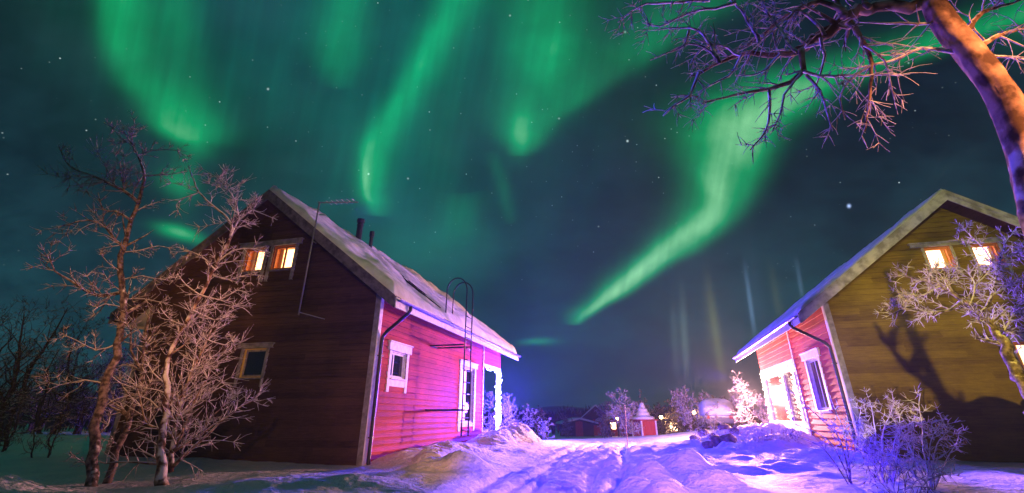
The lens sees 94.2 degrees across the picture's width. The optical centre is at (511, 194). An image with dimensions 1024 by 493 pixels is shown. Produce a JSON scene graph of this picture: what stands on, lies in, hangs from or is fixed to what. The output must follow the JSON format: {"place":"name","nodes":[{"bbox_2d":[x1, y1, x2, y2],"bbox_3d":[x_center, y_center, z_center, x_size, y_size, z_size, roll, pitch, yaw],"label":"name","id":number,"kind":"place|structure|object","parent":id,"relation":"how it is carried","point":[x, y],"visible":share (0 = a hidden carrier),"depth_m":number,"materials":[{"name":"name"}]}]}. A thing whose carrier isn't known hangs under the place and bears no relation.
{"place":"outdoors","nodes":[
{"label":"outdoors","id":0,"kind":"place"},
{"bbox_2d":[0,422,1023,492],"bbox_3d":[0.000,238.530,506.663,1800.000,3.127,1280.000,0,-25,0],"label":"snow ground","id":1,"kind":"structure","parent":0,"point":[519,457],"depth_m":9.38,"materials":[{"name":"white snow"}]},
{"bbox_2d":[0,389,42,451],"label":"bare tree","id":2,"kind":"object","parent":1,"relation":"on","point":[7,439],"visible":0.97,"depth_m":12.61,"materials":[{"name":"brown plant"}]},
{"bbox_2d":[3,356,84,430],"bbox_3d":[-21.632,9.240,22.247,2.598,3.619,2.756,0,-25,0],"label":"bare tree","id":3,"kind":"object","parent":1,"relation":"on","point":[31,427],"visible":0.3,"depth_m":21.79,"materials":[{"name":"brown plant"}]},
{"bbox_2d":[13,404,76,457],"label":"bare tree","id":4,"kind":"object","parent":1,"relation":"on","point":[49,446],"visible":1,"depth_m":11.58,"materials":[{"name":"brown plant"}]},
{"bbox_2d":[0,283,93,441],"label":"bare tree","id":5,"kind":"object","parent":1,"relation":"on","point":[14,382],"visible":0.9,"depth_m":15.35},
{"bbox_2d":[10,307,126,433],"bbox_3d":[-18.251,7.433,19.921,3.893,5.213,3.343,0,-25,0],"label":"bare tree","id":6,"kind":"object","parent":1,"relation":"on","point":[39,416],"visible":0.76,"depth_m":19.52,"materials":[{"name":"brown plant"}]},
{"bbox_2d":[50,349,127,433],"bbox_3d":[-18.109,8.474,20.483,2.681,3.554,2.258,15,-29,-29],"label":"bare tree","id":7,"kind":"object","parent":1,"relation":"on","point":[78,422],"visible":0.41,"depth_m":20.02,"materials":[{"name":"brown plant"}]},
{"bbox_2d":[22,111,191,486],"bbox_3d":[-7.976,1.344,8.972,2.990,7.374,1.974,0,-25,0],"label":"birch tree","id":8,"kind":"object","parent":1,"relation":"on","point":[92,467],"visible":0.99,"depth_m":9.00,"materials":[{"name":"brown plant"}]},
{"bbox_2d":[84,341,138,432],"bbox_3d":[-18.997,10.149,23.248,3.400,6.064,3.457,0,-25,0],"label":"bare tree","id":9,"kind":"object","parent":1,"relation":"on","point":[111,416],"visible":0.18,"depth_m":23.03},
{"bbox_2d":[90,340,139,431],"bbox_3d":[-19.076,9.688,23.687,3.747,5.766,4.134,0,-25,0],"label":"bare tree","id":10,"kind":"object","parent":1,"relation":"on","point":[107,428],"visible":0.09,"depth_m":23.38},
{"bbox_2d":[74,294,181,483],"bbox_3d":[-6.792,3.461,8.742,1.417,3.358,1.264,8,-26,-16],"label":"birch tree","id":11,"kind":"object","parent":1,"relation":"on","point":[129,414],"visible":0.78,"depth_m":8.62,"materials":[{"name":"brown plant"}]},
{"bbox_2d":[61,164,277,485],"bbox_3d":[-5.973,1.992,9.233,3.382,6.440,1.986,-7,-26,15],"label":"birch tree","id":12,"kind":"object","parent":1,"relation":"on","point":[164,467],"visible":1,"depth_m":8.56,"materials":[{"name":"brown plant"}]},
{"bbox_2d":[104,185,520,465],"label":"wooden house","id":13,"kind":"structure","parent":1,"relation":"on","point":[357,350],"depth_m":12.72,"materials":[{"name":"brown wood"}]},
{"bbox_2d":[235,240,271,283],"bbox_3d":[-7.422,2.007,13.811,1.140,1.195,0.425,-6,-26,13],"label":"window","id":14,"kind":"structure","parent":13,"relation":"in","point":[260,264],"depth_m":13.87,"materials":[{"name":"orange wood"}]},
{"bbox_2d":[233,342,274,386],"bbox_3d":[-6.725,4.433,12.388,1.120,1.075,0.265,-6,-26,13],"label":"window","id":15,"kind":"structure","parent":13,"relation":"in","point":[253,365],"depth_m":12.43,"materials":[{"name":"brown wood"}]},
{"bbox_2d":[264,237,304,281],"bbox_3d":[-6.473,1.903,13.589,1.180,1.195,0.425,-6,-26,13],"label":"window","id":16,"kind":"structure","parent":13,"relation":"in","point":[284,257],"depth_m":13.63,"materials":[{"name":"orange wood"}]},
{"bbox_2d":[385,340,413,393],"bbox_3d":[-3.074,4.609,12.671,0.265,1.235,1.360,-6,-26,13],"label":"window","id":17,"kind":"structure","parent":13,"relation":"in","point":[396,361],"depth_m":12.72,"materials":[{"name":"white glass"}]},
{"bbox_2d":[457,359,478,431],"bbox_3d":[-1.677,7.338,17.370,0.265,2.325,2.020,-6,-26,13],"label":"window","id":18,"kind":"structure","parent":13,"relation":"in","point":[467,364],"depth_m":17.63,"materials":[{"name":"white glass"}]},
{"bbox_2d":[494,373,501,429],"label":"string lights","id":19,"kind":"object","parent":13,"relation":"attached to","point":[499,403],"visible":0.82,"depth_m":20.84,"materials":[{"name":"white plastic"}]},
{"bbox_2d":[0,383,769,434],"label":"forest","id":20,"kind":"object","parent":1,"relation":"on","point":[555,419],"visible":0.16,"depth_m":72.72,"materials":[{"name":"brown plant"}]},
{"bbox_2d":[483,390,509,430],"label":"bare tree","id":21,"kind":"object","parent":1,"relation":"on","point":[492,423],"visible":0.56,"depth_m":24.69,"materials":[{"name":"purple plant"}]},
{"bbox_2d":[499,393,521,426],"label":"bare tree","id":22,"kind":"object","parent":1,"relation":"on","point":[508,410],"visible":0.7,"depth_m":24.30,"materials":[{"name":"purple plant"}]},
{"bbox_2d":[511,403,539,426],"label":"bare tree","id":23,"kind":"object","parent":1,"relation":"on","point":[526,419],"visible":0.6,"depth_m":28.86,"materials":[{"name":"plant"}]},
{"bbox_2d":[530,405,548,438],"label":"bare tree","id":24,"kind":"object","parent":1,"relation":"on","point":[536,424],"visible":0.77,"depth_m":41.14,"materials":[{"name":"white plant"}]},
{"bbox_2d":[537,417,554,438],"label":"bare tree","id":25,"kind":"object","parent":1,"relation":"on","point":[544,429],"visible":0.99,"depth_m":26.95,"materials":[{"name":"white plant"}]},
{"bbox_2d":[560,413,572,436],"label":"bare tree","id":26,"kind":"object","parent":1,"relation":"on","point":[566,422],"visible":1,"depth_m":53.94,"materials":[{"name":"white plant"}]},
{"bbox_2d":[555,417,598,435],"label":"log shed","id":27,"kind":"structure","parent":1,"relation":"on","point":[583,427],"depth_m":57.41,"materials":[{"name":"brown wood"}]},
{"bbox_2d":[575,421,582,435],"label":"door","id":28,"kind":"structure","parent":27,"relation":"in","point":[579,424],"depth_m":57.40,"materials":[{"name":"red wood"}]},
{"bbox_2d":[581,404,602,435],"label":"log cabin","id":29,"kind":"object","parent":1,"relation":"on","point":[590,414],"visible":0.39,"depth_m":61.58,"materials":[{"name":"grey wood"}]},
{"bbox_2d":[593,419,600,435],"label":"door","id":30,"kind":"structure","parent":29,"relation":"in","point":[596,430],"depth_m":60.92,"materials":[{"name":"brown wood"}]},
{"bbox_2d":[594,401,616,436],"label":"bare tree","id":31,"kind":"object","parent":1,"relation":"on","point":[601,414],"visible":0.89,"depth_m":37.98,"materials":[{"name":"white plant"}]},
{"bbox_2d":[602,421,621,437],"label":"swing frame","id":32,"kind":"object","parent":1,"relation":"on","point":[620,435],"visible":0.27,"depth_m":51.83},
{"bbox_2d":[595,409,631,435],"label":"bush","id":33,"kind":"object","parent":1,"relation":"on","point":[614,429],"visible":0.16,"depth_m":59.19,"materials":[{"name":"plant"}]},
{"bbox_2d":[605,388,642,436],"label":"bare tree","id":34,"kind":"object","parent":1,"relation":"on","point":[619,415],"visible":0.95,"depth_m":32.68,"materials":[{"name":"white plant"}]},
{"bbox_2d":[624,405,628,450],"bbox_3d":[3.784,7.762,15.728,0.044,1.450,0.024,12,-28,-24],"label":"marker stick","id":35,"kind":"object","parent":1,"relation":"on","point":[626,427],"visible":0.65,"depth_m":15.73,"materials":[{"name":"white wood"}]},
{"bbox_2d":[630,389,653,428],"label":"bare tree","id":36,"kind":"object","parent":1,"relation":"on","point":[640,401],"visible":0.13,"depth_m":36.84,"materials":[{"name":"white plant"}]},
{"bbox_2d":[630,402,657,435],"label":"well house","id":37,"kind":"structure","parent":1,"relation":"on","point":[646,421],"depth_m":32.91,"materials":[{"name":"red wood"}]},
{"bbox_2d":[651,402,670,434],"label":"bare tree","id":38,"kind":"object","parent":1,"relation":"on","point":[659,427],"visible":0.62,"depth_m":42.84,"materials":[{"name":"brown plant"}]},
{"bbox_2d":[659,414,663,433],"bbox_3d":[12.486,19.309,39.544,0.400,1.920,0.380,0,-25,0],"label":"lamp post","id":39,"kind":"object","parent":1,"relation":"on","point":[660,416],"visible":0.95,"depth_m":39.72,"materials":[{"name":"black metal"}]},
{"bbox_2d":[664,388,689,432],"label":"bare tree","id":40,"kind":"object","parent":1,"relation":"on","point":[678,409],"visible":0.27,"depth_m":47.56,"materials":[{"name":"plant"}]},
{"bbox_2d":[664,394,690,433],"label":"bare tree","id":41,"kind":"object","parent":1,"relation":"on","point":[674,418],"visible":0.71,"depth_m":39.30,"materials":[{"name":"brown plant"}]},
{"bbox_2d":[662,408,704,433],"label":"bush","id":42,"kind":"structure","parent":1,"relation":"on","point":[694,427],"depth_m":46.78,"materials":[{"name":"brown plant"}]},
{"bbox_2d":[670,385,713,430],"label":"bare tree","id":43,"kind":"object","parent":1,"relation":"on","point":[686,419],"visible":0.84,"depth_m":32.79,"materials":[{"name":"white plant"}]},
{"bbox_2d":[689,435,700,439],"bbox_3d":[6.494,8.690,16.864,0.422,0.300,0.360,17,-30,-32],"label":"stone","id":44,"kind":"object","parent":1,"relation":"on","point":[691,437],"visible":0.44,"depth_m":16.79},
{"bbox_2d":[697,429,709,436],"bbox_3d":[7.205,8.975,17.815,0.448,0.371,0.429,0,-25,0],"label":"stone","id":45,"kind":"object","parent":1,"relation":"on","point":[700,432],"visible":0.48,"depth_m":17.73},
{"bbox_2d":[691,390,717,429],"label":"bare tree","id":46,"kind":"object","parent":1,"relation":"on","point":[698,406],"visible":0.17,"depth_m":36.77,"materials":[{"name":"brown plant"}]},
{"bbox_2d":[701,441,713,448],"bbox_3d":[5.949,7.614,14.419,0.344,0.274,0.348,0,-25,0],"label":"stone","id":47,"kind":"object","parent":1,"relation":"on","point":[707,444],"visible":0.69,"depth_m":14.34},
{"bbox_2d":[702,402,723,429],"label":"bare tree","id":48,"kind":"object","parent":1,"relation":"on","point":[706,416],"visible":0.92,"depth_m":29.83,"materials":[{"name":"white plant"}]},
{"bbox_2d":[686,425,742,440],"bbox_3d":[6.792,7.986,15.716,1.877,0.695,0.604,0,-25,0],"label":"bush","id":49,"kind":"object","parent":1,"relation":"on","point":[714,431],"visible":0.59,"depth_m":15.78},
{"bbox_2d":[710,435,721,446],"bbox_3d":[6.374,7.614,14.676,0.475,0.335,0.460,21,-32,-37],"label":"stone","id":50,"kind":"object","parent":1,"relation":"on","point":[715,440],"visible":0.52,"depth_m":14.56,"materials":[{"name":"grey stone"}]},
{"bbox_2d":[699,398,734,428],"bbox_3d":[13.625,14.618,31.808,2.088,1.894,4.506,-7,-26,16],"label":"parked car","id":51,"kind":"object","parent":1,"relation":"on","point":[724,410],"visible":0.87,"depth_m":30.11,"materials":[{"name":"grey paint"}]},
{"bbox_2d":[717,424,730,429],"bbox_3d":[7.861,8.679,17.594,0.475,0.350,0.445,-13,-28,26],"label":"stone","id":52,"kind":"object","parent":1,"relation":"on","point":[723,426],"visible":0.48,"depth_m":17.49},
{"bbox_2d":[711,395,737,426],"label":"bare tree","id":53,"kind":"object","parent":1,"relation":"on","point":[726,399],"visible":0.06,"depth_m":36.04,"materials":[{"name":"white plant"}]},
{"bbox_2d":[720,433,736,442],"bbox_3d":[6.618,7.502,14.488,0.525,0.416,0.504,0,-25,0],"label":"stone","id":54,"kind":"object","parent":1,"relation":"on","point":[729,437],"visible":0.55,"depth_m":14.36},
{"bbox_2d":[729,427,739,434],"bbox_3d":[7.453,7.931,15.921,0.365,0.275,0.354,0,-25,0],"label":"stone","id":55,"kind":"object","parent":1,"relation":"on","point":[732,429],"visible":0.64,"depth_m":15.84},
{"bbox_2d":[729,388,755,425],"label":"bare tree","id":56,"kind":"object","parent":1,"relation":"on","point":[735,410],"visible":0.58,"depth_m":30.66,"materials":[{"name":"white plant"}]},
{"bbox_2d":[729,370,761,424],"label":"bare tree","id":57,"kind":"object","parent":1,"relation":"on","point":[742,388],"visible":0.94,"depth_m":24.80,"materials":[{"name":"white plant"}]},
{"bbox_2d":[751,396,770,423],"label":"bare tree","id":58,"kind":"object","parent":1,"relation":"on","point":[763,420],"visible":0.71,"depth_m":27.29,"materials":[{"name":"white plant"}]},
{"bbox_2d":[734,424,806,443],"bbox_3d":[7.595,7.123,13.910,2.220,0.734,0.637,0,-25,0],"label":"bush","id":59,"kind":"object","parent":1,"relation":"on","point":[787,437],"visible":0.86,"depth_m":13.96,"materials":[{"name":"white plant"}]},
{"bbox_2d":[599,0,1023,234],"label":"overhanging tree","id":60,"kind":"object","parent":1,"relation":"on","point":[966,48],"visible":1,"depth_m":3.65,"materials":[{"name":"brown plant"}]},
{"bbox_2d":[777,388,856,483],"bbox_3d":[5.157,4.098,8.141,1.190,1.518,0.648,-10,-27,20],"label":"bush","id":61,"kind":"object","parent":1,"relation":"on","point":[848,464],"visible":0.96,"depth_m":7.91,"materials":[{"name":"brown plant"}]},
{"bbox_2d":[732,189,1023,462],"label":"wooden house","id":62,"kind":"structure","parent":1,"relation":"on","point":[833,335],"depth_m":12.89,"materials":[{"name":"brown wood"}]},
{"bbox_2d":[760,373,772,422],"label":"string lights","id":63,"kind":"object","parent":62,"relation":"attached to","point":[766,399],"visible":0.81,"depth_m":20.77,"materials":[{"name":"white plastic"}]},
{"bbox_2d":[761,364,791,378],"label":"string lights","id":64,"kind":"object","parent":62,"relation":"attached to","point":[775,371],"visible":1,"depth_m":18.80,"materials":[{"name":"white plastic"}]},
{"bbox_2d":[777,366,793,426],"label":"string lights","id":65,"kind":"object","parent":62,"relation":"attached to","point":[792,425],"visible":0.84,"depth_m":17.93,"materials":[{"name":"white plastic"}]},
{"bbox_2d":[787,362,807,432],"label":"string lights","id":66,"kind":"object","parent":62,"relation":"attached to","point":[797,398],"visible":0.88,"depth_m":16.51,"materials":[{"name":"white plastic"}]},
{"bbox_2d":[799,347,832,412],"bbox_3d":[9.394,5.710,14.557,0.265,1.775,1.810,-6,-26,13],"label":"window","id":67,"kind":"structure","parent":62,"relation":"in","point":[811,357],"depth_m":14.69,"materials":[{"name":"white glass"}]},
{"bbox_2d":[907,239,963,277],"bbox_3d":[11.946,1.850,13.322,1.330,1.005,0.405,-6,-26,13],"label":"window","id":68,"kind":"structure","parent":62,"relation":"in","point":[933,251],"depth_m":13.37,"materials":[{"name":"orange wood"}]},
{"bbox_2d":[957,236,1013,274],"bbox_3d":[13.025,1.732,13.069,1.220,1.005,0.405,-6,-26,13],"label":"window","id":69,"kind":"structure","parent":62,"relation":"in","point":[991,242],"depth_m":13.10,"materials":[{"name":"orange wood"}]},
{"bbox_2d":[1006,335,1023,368],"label":"window","id":70,"kind":"structure","parent":62,"relation":"in","point":[1020,356],"depth_m":12.08,"materials":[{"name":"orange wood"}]},
{"bbox_2d":[827,388,930,482],"bbox_3d":[6.554,4.168,8.284,1.848,1.554,0.956,0,-25,0],"label":"bush","id":71,"kind":"object","parent":1,"relation":"on","point":[877,446],"visible":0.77,"depth_m":8.28,"materials":[{"name":"plant"}]},
{"bbox_2d":[855,439,959,492],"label":"bush","id":72,"kind":"object","parent":1,"relation":"on","point":[905,482],"visible":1,"depth_m":5.83,"materials":[{"name":"brown plant"}]},
{"bbox_2d":[869,385,970,489],"bbox_3d":[6.418,3.748,7.402,1.668,1.550,0.809,3,-25,-6],"label":"bush","id":73,"kind":"object","parent":1,"relation":"on","point":[934,484],"visible":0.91,"depth_m":7.36,"materials":[{"name":"brown plant"}]},
{"bbox_2d":[874,219,1023,412],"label":"frosty tree","id":74,"kind":"object","parent":1,"relation":"on","point":[1012,362],"visible":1,"depth_m":8.11,"materials":[{"name":"purple plant"}]},
{"bbox_2d":[0,0,1023,416],"label":"sky","id":75,"kind":"structure","parent":0,"point":[510,149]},
{"bbox_2d":[486,406,635,415],"bbox_3d":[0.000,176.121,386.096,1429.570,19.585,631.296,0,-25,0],"label":"hills","id":76,"kind":"structure","parent":0,"point":[552,408],"depth_m":467.33,"materials":[{"name":"plant"}]}
]}

